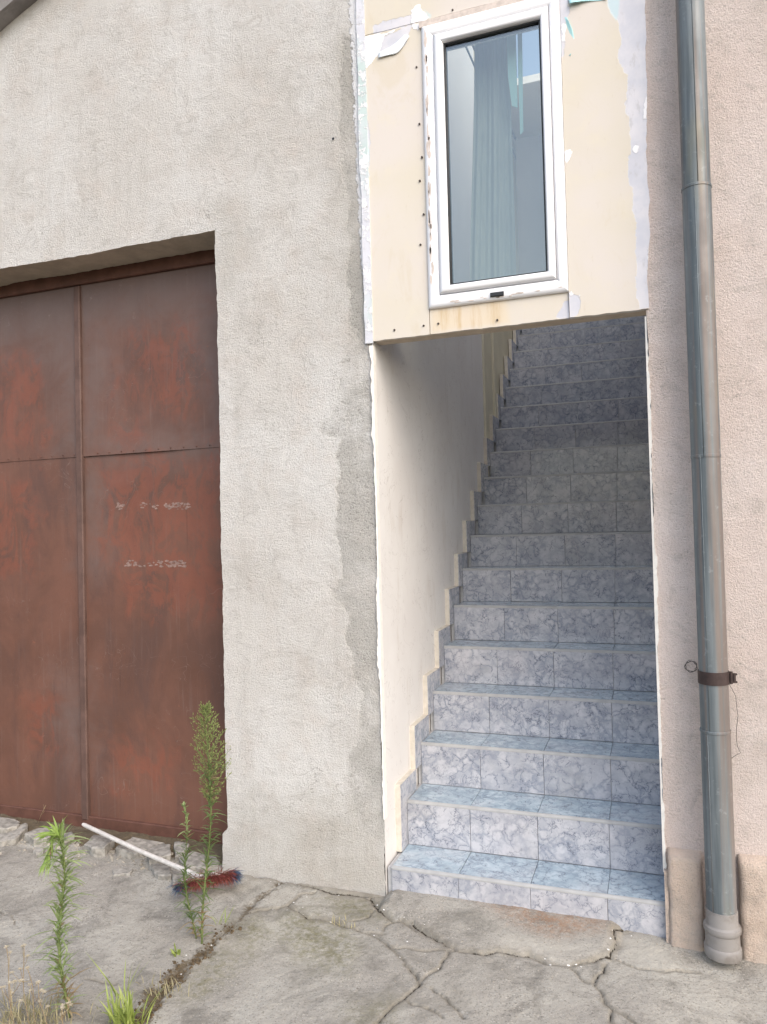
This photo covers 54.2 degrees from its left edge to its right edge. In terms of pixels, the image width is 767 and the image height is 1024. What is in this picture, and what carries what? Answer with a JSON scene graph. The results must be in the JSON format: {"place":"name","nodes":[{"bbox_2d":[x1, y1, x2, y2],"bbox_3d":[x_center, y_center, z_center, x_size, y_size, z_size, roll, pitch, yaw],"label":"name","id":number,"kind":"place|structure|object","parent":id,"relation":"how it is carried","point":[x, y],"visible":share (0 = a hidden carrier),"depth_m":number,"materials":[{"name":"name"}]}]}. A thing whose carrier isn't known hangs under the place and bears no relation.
{"place":"outdoors","nodes":[
{"label":"outdoors","id":0,"kind":"place"},
{"bbox_2d":[0,984,97,1023],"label":"dead grass","id":1,"kind":"structure","parent":0,"point":[28,1002],"depth_m":2.46,"materials":[{"name":"plant"}]},
{"bbox_2d":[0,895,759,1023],"bbox_3d":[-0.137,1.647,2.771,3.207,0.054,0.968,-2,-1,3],"label":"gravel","id":2,"kind":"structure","parent":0,"point":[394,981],"depth_m":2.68,"materials":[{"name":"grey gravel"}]},
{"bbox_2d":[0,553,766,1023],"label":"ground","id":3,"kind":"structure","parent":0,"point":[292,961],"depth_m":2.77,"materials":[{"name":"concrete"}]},
{"bbox_2d":[0,945,13,1023],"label":"dried flower","id":4,"kind":"object","parent":3,"relation":"on","point":[4,986],"visible":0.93,"depth_m":2.39,"materials":[{"name":"beige plant"}]},
{"bbox_2d":[0,817,19,833],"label":"cement chunk","id":5,"kind":"object","parent":3,"relation":"on","point":[8,825],"visible":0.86,"depth_m":4.00,"materials":[{"name":"grey concrete"}]},
{"bbox_2d":[0,978,24,1023],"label":"dried flower","id":6,"kind":"object","parent":3,"relation":"on","point":[13,982],"visible":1,"depth_m":2.33,"materials":[{"name":"beige plant"}]},
{"bbox_2d":[0,823,27,846],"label":"cement chunk","id":7,"kind":"object","parent":3,"relation":"on","point":[13,837],"visible":0.89,"depth_m":3.91,"materials":[{"name":"grey concrete"}]},
{"bbox_2d":[9,944,29,1022],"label":"dried flower","id":8,"kind":"object","parent":3,"relation":"on","point":[27,955],"visible":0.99,"depth_m":2.40,"materials":[{"name":"beige plant"}]},
{"bbox_2d":[18,966,43,1023],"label":"dried flower","id":9,"kind":"object","parent":3,"relation":"on","point":[27,968],"visible":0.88,"depth_m":2.40,"materials":[{"name":"beige plant"}]},
{"bbox_2d":[28,980,49,1023],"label":"dried flower","id":10,"kind":"object","parent":3,"relation":"on","point":[43,992],"visible":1,"depth_m":2.38,"materials":[{"name":"beige plant"}]},
{"bbox_2d":[24,827,53,846],"bbox_3d":[-1.784,1.698,3.929,0.138,0.059,0.170,-2,-1,20],"label":"cement chunk","id":11,"kind":"object","parent":3,"relation":"on","point":[29,836],"visible":0.52,"depth_m":3.88,"materials":[{"name":"grey concrete"}]},
{"bbox_2d":[33,847,44,854],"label":"cement chunk","id":12,"kind":"object","parent":3,"relation":"on","point":[38,851],"visible":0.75,"depth_m":3.76,"materials":[{"name":"grey concrete"}]},
{"bbox_2d":[27,817,92,1020],"bbox_3d":[-1.071,1.345,2.493,0.224,0.652,0.226,-2,-1,20],"label":"horseweed","id":13,"kind":"object","parent":3,"relation":"on","point":[60,839],"visible":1,"depth_m":2.49,"materials":[{"name":"green plant"}]},
{"bbox_2d":[59,1001,72,1023],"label":"dried flower","id":14,"kind":"object","parent":3,"relation":"on","point":[62,1006],"visible":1,"depth_m":2.33,"materials":[{"name":"beige plant"}]},
{"bbox_2d":[64,832,73,842],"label":"cement chunk","id":15,"kind":"object","parent":3,"relation":"on","point":[69,834],"visible":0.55,"depth_m":3.89,"materials":[{"name":"grey concrete"}]},
{"bbox_2d":[84,835,114,856],"bbox_3d":[-1.445,1.688,3.796,0.201,0.060,0.164,-2,-1,20],"label":"cement chunk","id":16,"kind":"object","parent":3,"relation":"on","point":[98,846],"visible":0.81,"depth_m":3.75,"materials":[{"name":"grey concrete"}]},
{"bbox_2d":[0,837,210,885],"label":"grit","id":17,"kind":"object","parent":3,"relation":"on","point":[76,845],"visible":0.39,"depth_m":3.71,"materials":[{"name":"grey gravel"}]},
{"bbox_2d":[88,955,148,998],"bbox_3d":[-0.933,1.598,2.587,0.174,0.149,0.200,-3,-2,41],"label":"grass tuft","id":18,"kind":"object","parent":3,"relation":"on","point":[113,990],"visible":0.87,"depth_m":2.58,"materials":[{"name":"green plant"}]},
{"bbox_2d":[112,867,132,876],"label":"cement chunk","id":19,"kind":"object","parent":3,"relation":"on","point":[126,871],"visible":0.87,"depth_m":3.51,"materials":[{"name":"grey concrete"}]},
{"bbox_2d":[96,981,159,1023],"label":"grass tuft","id":20,"kind":"object","parent":3,"relation":"on","point":[127,1015],"visible":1,"depth_m":2.43,"materials":[{"name":"green plant"}]},
{"bbox_2d":[115,837,162,858],"bbox_3d":[-1.220,1.680,3.743,0.181,0.057,0.165,-2,-1,20],"label":"cement chunk","id":21,"kind":"object","parent":3,"relation":"on","point":[128,853],"visible":0.71,"depth_m":3.71,"materials":[{"name":"grey concrete"}]},
{"bbox_2d":[147,843,170,864],"bbox_3d":[-1.098,1.675,3.662,0.116,0.049,0.199,-1,-1,-18],"label":"cement chunk","id":22,"kind":"object","parent":3,"relation":"on","point":[163,850],"visible":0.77,"depth_m":3.64,"materials":[{"name":"grey concrete"}]},
{"bbox_2d":[149,863,170,879],"bbox_3d":[-1.038,1.686,3.508,0.081,0.048,0.198,-1,-1,-31],"label":"cement chunk","id":23,"kind":"object","parent":3,"relation":"on","point":[160,871],"visible":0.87,"depth_m":3.48,"materials":[{"name":"grey concrete"}]},
{"bbox_2d":[136,971,188,1002],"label":"dead grass","id":24,"kind":"structure","parent":3,"relation":"on","point":[163,987],"depth_m":2.60,"materials":[{"name":"plant"}]},
{"bbox_2d":[82,823,244,899],"bbox_3d":[-1.146,1.629,3.501,1.125,0.124,0.307,-2,-1,29],"label":"broom","id":25,"kind":"object","parent":3,"relation":"on","point":[219,877],"visible":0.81,"depth_m":3.32,"materials":[{"name":"plastic"}]},
{"bbox_2d":[170,943,180,956],"bbox_3d":[-0.786,1.653,2.827,0.046,0.042,0.033,-3,-2,40],"label":"grass tuft","id":26,"kind":"object","parent":3,"relation":"on","point":[177,952],"visible":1,"depth_m":2.83,"materials":[{"name":"green plant"}]},
{"bbox_2d":[172,870,185,886],"bbox_3d":[-0.933,1.685,3.436,0.070,0.045,0.139,-1,-1,-17],"label":"cement chunk","id":27,"kind":"object","parent":3,"relation":"on","point":[175,876],"visible":0.49,"depth_m":3.42,"materials":[{"name":"grey concrete"}]},
{"bbox_2d":[174,841,188,861],"bbox_3d":[-0.993,1.672,3.694,0.075,0.052,0.156,-1,-1,-19],"label":"cement chunk","id":28,"kind":"object","parent":3,"relation":"on","point":[179,849],"visible":0.71,"depth_m":3.68,"materials":[{"name":"grey concrete"}]},
{"bbox_2d":[172,801,200,938],"bbox_3d":[-0.769,1.409,2.941,0.128,0.530,0.147,-1,-1,-13],"label":"horseweed","id":29,"kind":"object","parent":3,"relation":"on","point":[193,927],"visible":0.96,"depth_m":2.95,"materials":[{"name":"green plant"}]},
{"bbox_2d":[134,923,241,1023],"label":"soil crumbs","id":30,"kind":"object","parent":3,"relation":"on","point":[180,978],"visible":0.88,"depth_m":2.71,"materials":[{"name":"brown soil"}]},
{"bbox_2d":[0,0,385,895],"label":"garage building","id":31,"kind":"structure","parent":3,"relation":"on","point":[186,492],"depth_m":3.77,"materials":[{"name":"paint"}]},
{"bbox_2d":[0,249,227,843],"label":"garage door","id":32,"kind":"structure","parent":31,"relation":"in","point":[111,581],"depth_m":4.02,"materials":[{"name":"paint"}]},
{"bbox_2d":[179,851,219,872],"bbox_3d":[-0.882,1.680,3.585,0.210,0.048,0.159,-2,-1,20],"label":"cement chunk","id":33,"kind":"object","parent":3,"relation":"on","point":[195,859],"visible":0.61,"depth_m":3.56,"materials":[{"name":"grey concrete"}]},
{"bbox_2d":[185,701,231,943],"bbox_3d":[-0.681,1.201,2.893,0.182,0.944,0.195,-2,-1,20],"label":"horseweed","id":34,"kind":"object","parent":3,"relation":"on","point":[209,764],"visible":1,"depth_m":2.91,"materials":[{"name":"green plant"}]},
{"bbox_2d":[212,907,233,923],"bbox_3d":[-0.653,1.631,3.044,0.108,0.084,0.051,-1,-1,-15],"label":"grass tuft","id":35,"kind":"object","parent":3,"relation":"on","point":[225,916],"visible":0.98,"depth_m":3.05,"materials":[{"name":"plant"}]},
{"bbox_2d":[332,914,354,927],"bbox_3d":[-0.166,1.650,3.012,0.109,0.046,0.078,-2,-2,40],"label":"grass tuft","id":36,"kind":"object","parent":3,"relation":"on","point":[341,923],"visible":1,"depth_m":3.02,"materials":[{"name":"plant"}]},
{"bbox_2d":[181,881,631,976],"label":"paint flakes","id":37,"kind":"object","parent":3,"relation":"on","point":[424,924],"visible":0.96,"depth_m":2.84,"materials":[{"name":"white paint"}]},
{"bbox_2d":[356,0,649,894],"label":"stair porch","id":38,"kind":"object","parent":3,"relation":"on","point":[502,198],"visible":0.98,"depth_m":3.28,"materials":[{"name":"beige paint"}]},
{"bbox_2d":[421,0,568,309],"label":"window","id":39,"kind":"structure","parent":38,"relation":"in","point":[440,38],"depth_m":3.12,"materials":[{"name":"white plastic"}]},
{"bbox_2d":[388,315,665,937],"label":"staircase","id":40,"kind":"structure","parent":3,"relation":"on","point":[534,755],"depth_m":3.95,"materials":[{"name":"tile"}]},
{"bbox_2d":[645,0,766,963],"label":"side building","id":41,"kind":"structure","parent":3,"relation":"on","point":[736,44],"depth_m":2.82,"materials":[{"name":"beige paint"}]},
{"bbox_2d":[684,660,697,672],"bbox_3d":[1.161,0.584,2.831,0.047,0.046,0.008,-2,-1,20],"label":"wire loop","id":42,"kind":"object","parent":41,"relation":"attached to","point":[695,663],"visible":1,"depth_m":2.83,"materials":[{"name":"grey metal"}]},
{"bbox_2d":[675,0,741,963],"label":"downpipe","id":43,"kind":"object","parent":41,"relation":"attached to","point":[721,924],"visible":1,"depth_m":2.71,"materials":[{"name":"grey metal"}]},
{"bbox_2d":[729,684,740,757],"bbox_3d":[1.294,0.771,2.761,0.036,0.284,0.032,-2,-1,20],"label":"loose wire","id":44,"kind":"object","parent":43,"relation":"hanging from","point":[737,722],"visible":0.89,"depth_m":2.77,"materials":[{"name":"grey metal"}]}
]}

